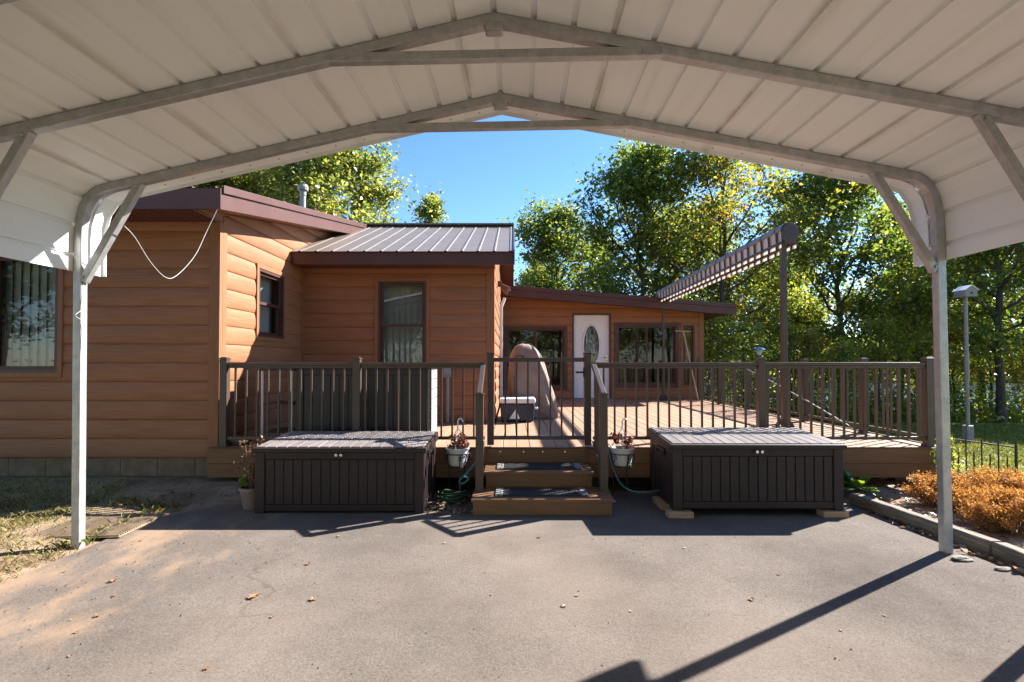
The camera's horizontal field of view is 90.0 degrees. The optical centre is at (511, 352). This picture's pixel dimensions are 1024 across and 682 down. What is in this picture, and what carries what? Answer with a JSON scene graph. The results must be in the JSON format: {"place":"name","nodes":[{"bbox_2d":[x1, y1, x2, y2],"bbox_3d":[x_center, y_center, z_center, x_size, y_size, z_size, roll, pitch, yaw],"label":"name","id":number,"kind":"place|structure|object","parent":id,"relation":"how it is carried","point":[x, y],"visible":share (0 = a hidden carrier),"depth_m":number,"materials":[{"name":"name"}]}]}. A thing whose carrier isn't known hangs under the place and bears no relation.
{"place":"outdoors","nodes":[
{"label":"outdoors","id":0,"kind":"place"},
{"bbox_2d":[5,515,1009,681],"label":"fallen leaves","id":1,"kind":"object","parent":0,"point":[310,589],"visible":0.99,"depth_m":3.11,"materials":[{"name":"brown plant"}]},
{"bbox_2d":[0,494,1023,681],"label":"driveway","id":2,"kind":"structure","parent":0,"point":[857,575],"depth_m":2.89,"materials":[{"name":"grey asphalt"}]},
{"bbox_2d":[233,435,263,509],"bbox_3d":[-2.394,1.116,4.796,0.347,0.671,0.384,0,-1,0],"label":"flower pot","id":3,"kind":"object","parent":2,"relation":"on","point":[246,491],"visible":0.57,"depth_m":4.70,"materials":[{"name":"grey ceramic"}]},
{"bbox_2d":[252,431,437,512],"bbox_3d":[-1.550,1.133,4.952,1.564,0.641,0.776,0,-1,0],"label":"storage box","id":4,"kind":"object","parent":2,"relation":"on","point":[345,470],"visible":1,"depth_m":4.61,"materials":[{"name":"brown plastic"}]},
{"bbox_2d":[434,489,470,502],"bbox_3d":[-0.584,1.397,5.002,0.360,0.124,0.226,0,-1,0],"label":"garden hose","id":5,"kind":"object","parent":2,"relation":"on","point":[452,496],"visible":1,"depth_m":4.93,"materials":[{"name":"green rubber"}]},
{"bbox_2d":[444,451,470,494],"bbox_3d":[-0.551,1.232,5.151,0.273,0.443,0.256,0,-1,0],"label":"plant stand","id":6,"kind":"object","parent":2,"relation":"on","point":[460,458],"visible":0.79,"depth_m":5.09,"materials":[{"name":"black metal"}]},
{"bbox_2d":[446,418,469,466],"bbox_3d":[-0.547,0.900,5.154,0.244,0.475,0.263,0,-1,0],"label":"hanging planter","id":7,"kind":"object","parent":6,"relation":"on","point":[458,446],"visible":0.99,"depth_m":5.10,"materials":[{"name":"plastic"}]},
{"bbox_2d":[0,0,1023,553],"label":"carport","id":8,"kind":"object","parent":2,"relation":"on","point":[108,108],"visible":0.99,"depth_m":3.12,"materials":[{"name":"metal"}]},
{"bbox_2d":[75,282,84,360],"bbox_3d":[-3.183,-0.227,3.765,0.021,0.605,0.084,0,-1,0],"label":"cord","id":9,"kind":"object","parent":8,"relation":"attached to","point":[81,320],"visible":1,"depth_m":3.80,"materials":[{"name":"white plastic"}]},
{"bbox_2d":[27,481,1023,572],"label":"leaf litter","id":10,"kind":"object","parent":2,"relation":"on","point":[962,547],"visible":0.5,"depth_m":4.39,"materials":[{"name":"brown plant"}]},
{"bbox_2d":[471,449,613,514],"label":"steps","id":11,"kind":"structure","parent":2,"relation":"on","point":[487,501],"depth_m":4.91,"materials":[{"name":"brown wood"}]},
{"bbox_2d":[474,364,484,491],"bbox_3d":[-0.305,0.712,5.079,0.092,1.189,0.616,0,-1,0],"label":"handrail","id":12,"kind":"object","parent":11,"relation":"on","point":[479,457],"visible":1,"depth_m":4.78,"materials":[{"name":"brown wood"}]},
{"bbox_2d":[458,463,474,484],"bbox_3d":[-0.385,1.124,4.915,0.255,0.282,0.071,0,-1,-20],"label":"garden hose","id":13,"kind":"object","parent":12,"relation":"attached to","point":[465,476],"visible":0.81,"depth_m":4.89,"materials":[{"name":"green rubber"}]},
{"bbox_2d":[497,463,581,469],"bbox_3d":[0.270,1.144,5.143,0.840,0.016,0.270,0,-1,0],"label":"doormat","id":14,"kind":"object","parent":11,"relation":"on","point":[538,466],"visible":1,"depth_m":5.08,"materials":[{"name":"rubber"}]},
{"bbox_2d":[495,488,588,496],"bbox_3d":[0.270,1.291,4.730,0.840,0.016,0.270,0,-1,0],"label":"doormat","id":15,"kind":"object","parent":11,"relation":"on","point":[542,492],"visible":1,"depth_m":4.68,"materials":[{"name":"rubber"}]},
{"bbox_2d":[591,364,608,491],"bbox_3d":[0.860,0.712,5.079,0.092,1.189,0.616,0,-1,0],"label":"handrail","id":16,"kind":"object","parent":11,"relation":"on","point":[600,444],"visible":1,"depth_m":4.79,"materials":[{"name":"brown wood"}]},
{"bbox_2d":[608,451,634,498],"bbox_3d":[1.109,1.232,5.151,0.273,0.443,0.256,0,-1,0],"label":"plant stand","id":17,"kind":"object","parent":2,"relation":"on","point":[628,459],"visible":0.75,"depth_m":5.07,"materials":[{"name":"black metal"}]},
{"bbox_2d":[610,418,636,466],"bbox_3d":[1.121,0.900,5.159,0.262,0.475,0.268,0,-1,0],"label":"hanging planter","id":18,"kind":"object","parent":17,"relation":"on","point":[625,449],"visible":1,"depth_m":5.10,"materials":[{"name":"plastic"}]},
{"bbox_2d":[608,446,660,492],"bbox_3d":[1.138,1.109,4.895,0.531,0.425,0.149,-1,-1,29],"label":"garden hose","id":19,"kind":"object","parent":2,"relation":"on","point":[622,485],"visible":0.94,"depth_m":4.89,"materials":[{"name":"green rubber"}]},
{"bbox_2d":[653,496,670,509],"bbox_3d":[1.420,1.426,4.843,0.100,0.052,0.300,0,-1,0],"label":"wooden block","id":20,"kind":"object","parent":2,"relation":"on","point":[660,503],"depth_m":4.76,"materials":[{"name":"brown wood"}]},
{"bbox_2d":[665,509,693,517],"bbox_3d":[1.470,1.419,4.492,0.220,0.052,0.100,0,-1,0],"label":"wooden block","id":21,"kind":"object","parent":2,"relation":"on","point":[683,513],"depth_m":4.44,"materials":[{"name":"brown wood"}]},
{"bbox_2d":[816,509,848,517],"bbox_3d":[2.830,1.420,4.522,0.220,0.052,0.120,0,-1,0],"label":"wooden block","id":22,"kind":"object","parent":2,"relation":"on","point":[827,513],"depth_m":4.46,"materials":[{"name":"brown wood"}]},
{"bbox_2d":[647,427,846,510],"bbox_3d":[2.165,1.082,4.868,1.544,0.636,0.806,0,-1,0],"label":"storage box","id":23,"kind":"object","parent":22,"relation":"on","point":[744,468],"visible":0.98,"depth_m":4.51,"materials":[{"name":"brown plastic"}]},
{"bbox_2d":[950,555,973,561],"bbox_3d":[3.083,1.415,3.511,0.152,0.037,0.077,0,-1,0],"label":"stone","id":24,"kind":"object","parent":2,"relation":"on","point":[961,558],"visible":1,"depth_m":3.49,"materials":[{"name":"grey stone"}]},
{"bbox_2d":[994,566,1010,571],"bbox_3d":[3.204,1.413,3.339,0.107,0.027,0.052,0,-1,0],"label":"stone","id":25,"kind":"object","parent":2,"relation":"on","point":[1001,568],"visible":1,"depth_m":3.33,"materials":[{"name":"grey stone"}]},
{"bbox_2d":[0,376,1023,584],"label":"ground","id":26,"kind":"structure","parent":0,"point":[211,489],"depth_m":5.01,"materials":[{"name":"brown soil"}]},
{"bbox_2d":[27,513,165,538],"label":"concrete slab","id":27,"kind":"structure","parent":26,"relation":"on","point":[119,531],"depth_m":4.18,"materials":[{"name":"beige concrete"}]},
{"bbox_2d":[0,476,199,581],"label":"grass","id":28,"kind":"structure","parent":26,"relation":"on","point":[12,524],"depth_m":4.53,"materials":[{"name":"green plant"}]},
{"bbox_2d":[50,495,191,549],"bbox_3d":[-3.415,1.399,4.302,0.772,0.128,1.209,0,-1,0],"label":"grass tuft","id":29,"kind":"object","parent":26,"relation":"on","point":[161,507],"visible":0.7,"depth_m":4.68,"materials":[{"name":"green plant"}]},
{"bbox_2d":[192,180,239,186],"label":"tree","id":30,"kind":"object","parent":26,"relation":"on","point":[204,184],"depth_m":21.38,"materials":[{"name":"green plant"}]},
{"bbox_2d":[195,165,308,201],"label":"tree","id":31,"kind":"object","parent":26,"relation":"on","point":[252,181],"visible":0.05,"depth_m":20.89,"materials":[{"name":"green plant"}]},
{"bbox_2d":[235,141,418,222],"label":"tree","id":32,"kind":"object","parent":26,"relation":"on","point":[347,166],"visible":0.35,"depth_m":20.18,"materials":[{"name":"green plant"}]},
{"bbox_2d":[0,183,736,477],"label":"house","id":33,"kind":"structure","parent":26,"relation":"on","point":[259,278],"depth_m":6.19,"materials":[{"name":"brown wood"}]},
{"bbox_2d":[0,256,64,376],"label":"window","id":34,"kind":"structure","parent":33,"relation":"in","point":[32,306],"depth_m":5.66,"materials":[{"name":"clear glass"}]},
{"bbox_2d":[124,209,217,278],"bbox_3d":[-2.932,-1.025,4.408,0.104,0.774,1.174,0,-1,1],"label":"cable","id":35,"kind":"object","parent":33,"relation":"attached to","point":[188,263],"visible":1,"depth_m":4.46,"materials":[{"name":"white plastic"}]},
{"bbox_2d":[255,263,285,342],"bbox_3d":[-3.388,-0.612,6.674,0.535,0.950,0.800,0,-1,0],"label":"window","id":36,"kind":"structure","parent":33,"relation":"in","point":[270,297],"depth_m":6.90,"materials":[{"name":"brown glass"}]},
{"bbox_2d":[374,278,429,361],"bbox_3d":[-1.636,-0.401,7.708,0.820,1.410,0.207,0,-1,0],"label":"window","id":37,"kind":"structure","parent":33,"relation":"in","point":[401,305],"depth_m":7.78,"materials":[{"name":"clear glass"}]},
{"bbox_2d":[504,326,567,389],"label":"window","id":38,"kind":"structure","parent":33,"relation":"in","point":[550,341],"depth_m":14.09,"materials":[{"name":"black glass"}]},
{"bbox_2d":[574,315,608,397],"bbox_3d":[1.945,0.101,12.687,0.870,2.095,0.427,0,-1,0],"label":"door","id":39,"kind":"structure","parent":33,"relation":"in","point":[591,332],"depth_m":12.55,"materials":[{"name":"white wood"}]},
{"bbox_2d":[614,323,679,387],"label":"window","id":40,"kind":"structure","parent":33,"relation":"in","point":[633,342],"depth_m":12.90,"materials":[{"name":"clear glass"}]},
{"bbox_2d":[681,323,696,386],"bbox_3d":[4.310,0.076,12.568,0.380,1.570,0.205,0,-1,0],"label":"window","id":41,"kind":"structure","parent":33,"relation":"in","point":[691,337],"depth_m":12.48,"materials":[{"name":"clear glass"}]},
{"bbox_2d":[403,182,450,222],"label":"tree","id":42,"kind":"object","parent":26,"relation":"on","point":[430,211],"visible":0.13,"depth_m":23.75,"materials":[{"name":"green plant"}]},
{"bbox_2d":[515,257,561,285],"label":"tree","id":43,"kind":"object","parent":26,"relation":"on","point":[536,269],"visible":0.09,"depth_m":26.53,"materials":[{"name":"green plant"}]},
{"bbox_2d":[495,184,621,291],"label":"tree","id":44,"kind":"object","parent":26,"relation":"on","point":[549,247],"visible":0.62,"depth_m":20.91,"materials":[{"name":"green plant"}]},
{"bbox_2d":[207,399,953,486],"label":"deck","id":45,"kind":"structure","parent":26,"relation":"on","point":[897,460],"depth_m":5.66,"materials":[{"name":"brown wood"}]},
{"bbox_2d":[230,440,251,444],"bbox_3d":[-2.970,0.974,5.602,0.270,0.058,0.270,0,-1,0],"label":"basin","id":46,"kind":"object","parent":45,"relation":"on","point":[234,442],"visible":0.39,"depth_m":5.50,"materials":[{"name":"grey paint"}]},
{"bbox_2d":[259,368,295,441],"bbox_3d":[-2.630,0.594,5.949,0.400,0.840,0.480,0,-1,0],"label":"plant rack","id":47,"kind":"object","parent":45,"relation":"on","point":[282,429],"visible":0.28,"depth_m":5.73,"materials":[{"name":"white paint"}]},
{"bbox_2d":[217,357,484,446],"bbox_3d":[-1.700,0.528,5.450,2.820,0.952,0.100,0,-1,0],"label":"deck railing","id":48,"kind":"object","parent":45,"relation":"on","point":[357,364],"visible":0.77,"depth_m":5.44,"materials":[{"name":"brown wood"}]},
{"bbox_2d":[293,368,437,430],"bbox_3d":[-1.665,0.571,5.980,1.514,0.887,0.664,0,-1,0],"label":"deck cabinet","id":49,"kind":"object","parent":45,"relation":"on","point":[381,400],"visible":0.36,"depth_m":5.68,"materials":[{"name":"grey plastic"}]},
{"bbox_2d":[499,397,537,421],"bbox_3d":[0.102,0.866,7.774,0.589,0.350,0.364,0,-1,0],"label":"cooler","id":50,"kind":"object","parent":45,"relation":"on","point":[511,409],"visible":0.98,"depth_m":7.61,"materials":[{"name":"white paint"}]},
{"bbox_2d":[508,344,559,418],"bbox_3d":[0.358,0.458,8.339,0.868,1.187,0.629,0,-1,0],"label":"grill","id":51,"kind":"object","parent":45,"relation":"on","point":[524,351],"visible":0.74,"depth_m":8.08,"materials":[{"name":"fabric"}]},
{"bbox_2d":[487,352,591,444],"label":"gate","id":52,"kind":"structure","parent":45,"relation":"on","point":[586,372],"depth_m":5.42,"materials":[{"name":"brown wood"}]},
{"bbox_2d":[675,330,698,399],"bbox_3d":[4.180,0.299,12.230,0.401,1.673,0.507,0,-1,0],"label":"wooden pole","id":53,"kind":"object","parent":45,"relation":"on","point":[689,360],"visible":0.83,"depth_m":12.28,"materials":[{"name":"brown wood"}]},
{"bbox_2d":[657,222,798,427],"bbox_3d":[3.649,-0.304,9.536,0.246,2.782,5.443,0,-1,-2],"label":"pergola","id":54,"kind":"object","parent":45,"relation":"on","point":[773,243],"visible":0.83,"depth_m":7.59,"materials":[{"name":"brown metal"}]},
{"bbox_2d":[592,357,935,446],"bbox_3d":[2.670,0.528,5.450,3.620,0.952,0.100,0,-1,0],"label":"deck railing","id":55,"kind":"object","parent":45,"relation":"on","point":[924,366],"visible":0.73,"depth_m":5.44,"materials":[{"name":"brown wood"}]},
{"bbox_2d":[752,347,764,356],"bbox_3d":[6.750,0.929,13.984,0.330,2.140,0.325,0,-1,0],"label":"solar light","id":56,"kind":"object","parent":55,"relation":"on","point":[758,350],"visible":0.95,"depth_m":13.93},
{"bbox_2d":[697,358,918,435],"bbox_3d":[4.460,0.597,8.895,0.100,0.952,6.790,0,-1,0],"label":"deck railing","id":57,"kind":"object","parent":45,"relation":"on","point":[805,391],"visible":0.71,"depth_m":7.45,"materials":[{"name":"brown wood"}]},
{"bbox_2d":[731,361,859,432],"bbox_3d":[4.400,0.597,8.389,0.016,0.923,3.804,0,-1,0],"label":"rope","id":58,"kind":"object","parent":57,"relation":"attached to","point":[812,403],"visible":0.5,"depth_m":7.42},
{"bbox_2d":[564,230,631,291],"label":"tree","id":59,"kind":"object","parent":26,"relation":"on","point":[594,279],"visible":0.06,"depth_m":24.50,"materials":[{"name":"green plant"}]},
{"bbox_2d":[545,138,731,301],"bbox_3d":[4.648,-3.126,19.619,6.911,11.567,6.472,0,-1,-8],"label":"tree","id":60,"kind":"object","parent":26,"relation":"on","point":[625,184],"visible":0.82,"depth_m":18.77,"materials":[{"name":"green plant"}]},
{"bbox_2d":[615,205,735,354],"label":"tree","id":61,"kind":"object","parent":26,"relation":"on","point":[651,269],"visible":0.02,"depth_m":25.26,"materials":[{"name":"green plant"}]},
{"bbox_2d":[630,191,773,374],"bbox_3d":[7.922,-2.091,22.316,5.883,10.516,6.282,0,-1,13],"label":"tree","id":62,"kind":"object","parent":26,"relation":"on","point":[716,238],"visible":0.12,"depth_m":21.69,"materials":[{"name":"green plant"}]},
{"bbox_2d":[678,293,739,399],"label":"sapling","id":63,"kind":"object","parent":26,"relation":"on","point":[689,298],"visible":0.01,"depth_m":17.34,"materials":[{"name":"green plant"}]},
{"bbox_2d":[693,290,774,406],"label":"sapling","id":64,"kind":"object","parent":26,"relation":"on","point":[711,326],"visible":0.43,"depth_m":13.92,"materials":[{"name":"green plant"}]},
{"bbox_2d":[703,280,770,390],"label":"sapling","id":65,"kind":"object","parent":26,"relation":"on","point":[739,305],"visible":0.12,"depth_m":19.66,"materials":[{"name":"green plant"}]},
{"bbox_2d":[603,150,871,403],"bbox_3d":[7.852,-3.300,18.402,6.862,11.875,8.306,1,-1,-39],"label":"tree","id":66,"kind":"object","parent":26,"relation":"on","point":[715,208],"visible":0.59,"depth_m":17.88,"materials":[{"name":"green plant"}]},
{"bbox_2d":[715,307,779,407],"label":"sapling","id":67,"kind":"object","parent":26,"relation":"on","point":[743,357],"visible":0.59,"depth_m":15.42,"materials":[{"name":"green plant"}]},
{"bbox_2d":[707,232,834,392],"bbox_3d":[13.972,-0.719,28.315,6.472,11.567,6.911,1,-1,-24],"label":"tree","id":68,"kind":"object","parent":26,"relation":"on","point":[750,280],"visible":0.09,"depth_m":27.24,"materials":[{"name":"green plant"}]},
{"bbox_2d":[726,307,817,410],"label":"sapling","id":69,"kind":"object","parent":26,"relation":"on","point":[773,328],"visible":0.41,"depth_m":16.88,"materials":[{"name":"green plant"}]},
{"bbox_2d":[738,193,845,407],"bbox_3d":[12.377,-1.914,22.883,4.357,10.901,4.531,-1,-1,31],"label":"tree","id":70,"kind":"object","parent":26,"relation":"on","point":[769,285],"visible":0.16,"depth_m":22.66,"materials":[{"name":"green plant"}]},
{"bbox_2d":[750,269,853,396],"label":"sapling","id":71,"kind":"object","parent":26,"relation":"on","point":[810,301],"visible":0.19,"depth_m":20.56,"materials":[{"name":"green plant"}]},
{"bbox_2d":[778,319,852,419],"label":"sapling","id":72,"kind":"object","parent":26,"relation":"on","point":[807,339],"visible":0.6,"depth_m":16.11,"materials":[{"name":"green plant"}]},
{"bbox_2d":[812,328,879,420],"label":"sapling","id":73,"kind":"object","parent":26,"relation":"on","point":[846,348],"visible":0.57,"depth_m":15.09,"materials":[{"name":"green plant"}]},
{"bbox_2d":[749,170,960,408],"bbox_3d":[12.476,-2.931,18.999,6.785,11.357,6.354,0,-1,-6],"label":"tree","id":74,"kind":"object","parent":26,"relation":"on","point":[850,211],"visible":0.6,"depth_m":18.32,"materials":[{"name":"green plant"}]},
{"bbox_2d":[804,276,911,399],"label":"sapling","id":75,"kind":"object","parent":26,"relation":"on","point":[853,331],"visible":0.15,"depth_m":20.73,"materials":[{"name":"green plant"}]},
{"bbox_2d":[843,471,880,491],"bbox_3d":[3.497,1.326,5.196,0.368,0.197,0.356,-1,-1,30],"label":"hosta","id":76,"kind":"object","parent":26,"relation":"on","point":[861,482],"visible":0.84,"depth_m":5.16,"materials":[{"name":"green plant"}]},
{"bbox_2d":[704,376,1023,422],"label":"undergrowth","id":77,"kind":"object","parent":26,"relation":"on","point":[1015,413],"visible":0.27,"depth_m":16.35,"materials":[{"name":"green plant"}]},
{"bbox_2d":[704,329,1023,380],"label":"woods","id":78,"kind":"object","parent":26,"relation":"on","point":[1010,375],"visible":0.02,"depth_m":99.42,"materials":[{"name":"green plant"}]},
{"bbox_2d":[843,468,885,501],"bbox_3d":[3.446,1.305,5.066,0.075,0.270,0.440,0,-1,-21],"label":"garden hose","id":79,"kind":"object","parent":26,"relation":"on","point":[853,484],"visible":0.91,"depth_m":5.04,"materials":[{"name":"green rubber"}]},
{"bbox_2d":[831,303,932,411],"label":"sapling","id":80,"kind":"object","parent":26,"relation":"on","point":[876,326],"visible":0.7,"depth_m":16.23,"materials":[{"name":"green plant"}]},
{"bbox_2d":[843,197,960,402],"bbox_3d":[15.623,-1.618,20.670,3.747,9.375,3.896,-1,-1,34],"label":"tree","id":81,"kind":"object","parent":26,"relation":"on","point":[917,269],"visible":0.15,"depth_m":20.43,"materials":[{"name":"green plant"}]},
{"bbox_2d":[854,258,994,395],"bbox_3d":[18.758,-0.907,23.617,5.968,9.990,5.589,0,-1,3],"label":"tree","id":82,"kind":"object","parent":26,"relation":"on","point":[914,285],"visible":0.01,"depth_m":23.18,"materials":[{"name":"green plant"}]},
{"bbox_2d":[849,493,1001,556],"bbox_3d":[3.345,1.402,4.258,0.115,0.133,1.334,0,-1,-5],"label":"edging timber","id":83,"kind":"object","parent":26,"relation":"on","point":[980,543],"visible":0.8,"depth_m":4.16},
{"bbox_2d":[874,269,987,407],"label":"sapling","id":84,"kind":"object","parent":26,"relation":"on","point":[926,340],"visible":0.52,"depth_m":17.32,"materials":[{"name":"green plant"}]},
{"bbox_2d":[889,301,974,399],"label":"sapling","id":85,"kind":"object","parent":26,"relation":"on","point":[933,356],"visible":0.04,"depth_m":21.53,"materials":[{"name":"green plant"}]},
{"bbox_2d":[855,284,1017,388],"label":"tree","id":86,"kind":"object","parent":26,"relation":"on","point":[949,370],"visible":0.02,"depth_m":26.59,"materials":[{"name":"green plant"}]},
{"bbox_2d":[899,467,987,510],"bbox_3d":[4.016,1.241,4.703,0.694,0.399,0.713,0,-1,0],"label":"bush","id":87,"kind":"object","parent":26,"relation":"on","point":[925,489],"visible":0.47,"depth_m":4.71,"materials":[{"name":"orange plant"}]},
{"bbox_2d":[866,202,1023,422],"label":"tree","id":88,"kind":"object","parent":26,"relation":"on","point":[998,351],"visible":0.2,"depth_m":15.45,"materials":[{"name":"green plant"}]},
{"bbox_2d":[930,434,965,474],"bbox_3d":[4.442,1.124,5.212,0.302,0.598,0.251,-1,-1,37],"label":"weed","id":89,"kind":"object","parent":26,"relation":"on","point":[953,453],"visible":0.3,"depth_m":5.21,"materials":[{"name":"yellow plant"}]},
{"bbox_2d":[904,247,1023,411],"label":"tree","id":90,"kind":"object","parent":26,"relation":"on","point":[1010,290],"visible":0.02,"depth_m":20.02,"materials":[{"name":"green plant"}]},
{"bbox_2d":[952,285,978,442],"bbox_3d":[8.057,0.258,9.097,0.295,2.883,0.270,0,-1,0],"label":"birdhouse","id":91,"kind":"object","parent":26,"relation":"on","point":[965,292],"visible":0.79,"depth_m":9.07,"materials":[{"name":"grey paint"}]},
{"bbox_2d":[924,321,1006,410],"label":"sapling","id":92,"kind":"object","parent":26,"relation":"on","point":[954,338],"visible":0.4,"depth_m":17.79,"materials":[{"name":"green plant"}]},
{"bbox_2d":[935,435,1017,478],"bbox_3d":[5.010,1.173,5.553,0.025,0.523,0.799,0,-1,-13],"label":"border fence","id":93,"kind":"object","parent":26,"relation":"on","point":[1015,446],"visible":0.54,"depth_m":5.46,"materials":[{"name":"black metal"}]},
{"bbox_2d":[949,279,1023,412],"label":"sapling","id":94,"kind":"object","parent":26,"relation":"on","point":[990,374],"visible":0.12,"depth_m":18.67,"materials":[{"name":"green plant"}]},
{"bbox_2d":[952,481,1023,533],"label":"bush","id":95,"kind":"object","parent":26,"relation":"on","point":[1001,509],"visible":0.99,"depth_m":4.01,"materials":[{"name":"orange plant"}]},
{"bbox_2d":[955,463,1023,500],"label":"bush","id":96,"kind":"object","parent":26,"relation":"on","point":[1009,479],"visible":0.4,"depth_m":4.54,"materials":[{"name":"orange plant"}]},
{"bbox_2d":[962,244,1023,366],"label":"tree","id":97,"kind":"object","parent":26,"relation":"on","point":[1009,334],"visible":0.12,"depth_m":16.81,"materials":[{"name":"green plant"}]},
{"bbox_2d":[968,248,1023,367],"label":"tree","id":98,"kind":"object","parent":26,"relation":"on","point":[1015,318],"visible":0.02,"depth_m":22.68,"materials":[{"name":"green plant"}]},
{"bbox_2d":[986,325,1023,403],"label":"sapling","id":99,"kind":"object","parent":26,"relation":"on","point":[1021,373],"visible":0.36,"depth_m":18.08,"materials":[{"name":"green plant"}]},
{"bbox_2d":[992,542,1023,568],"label":"edging timber","id":100,"kind":"object","parent":26,"relation":"on","point":[1007,553],"visible":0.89,"depth_m":3.46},
{"bbox_2d":[267,115,1020,336],"label":"sky","id":101,"kind":"structure","parent":0,"point":[483,176],"materials":[{"name":"blue"}]},
{"bbox_2d":[705,379,1023,410],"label":"lake water","id":102,"kind":"structure","parent":0,"point":[973,382],"depth_m":71.63,"materials":[{"name":"blue liquid"}]},
{"bbox_2d":[827,422,1023,477],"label":"lawn grass","id":103,"kind":"structure","parent":0,"point":[1009,431],"depth_m":9.26,"materials":[{"name":"green plant"}]}
]}

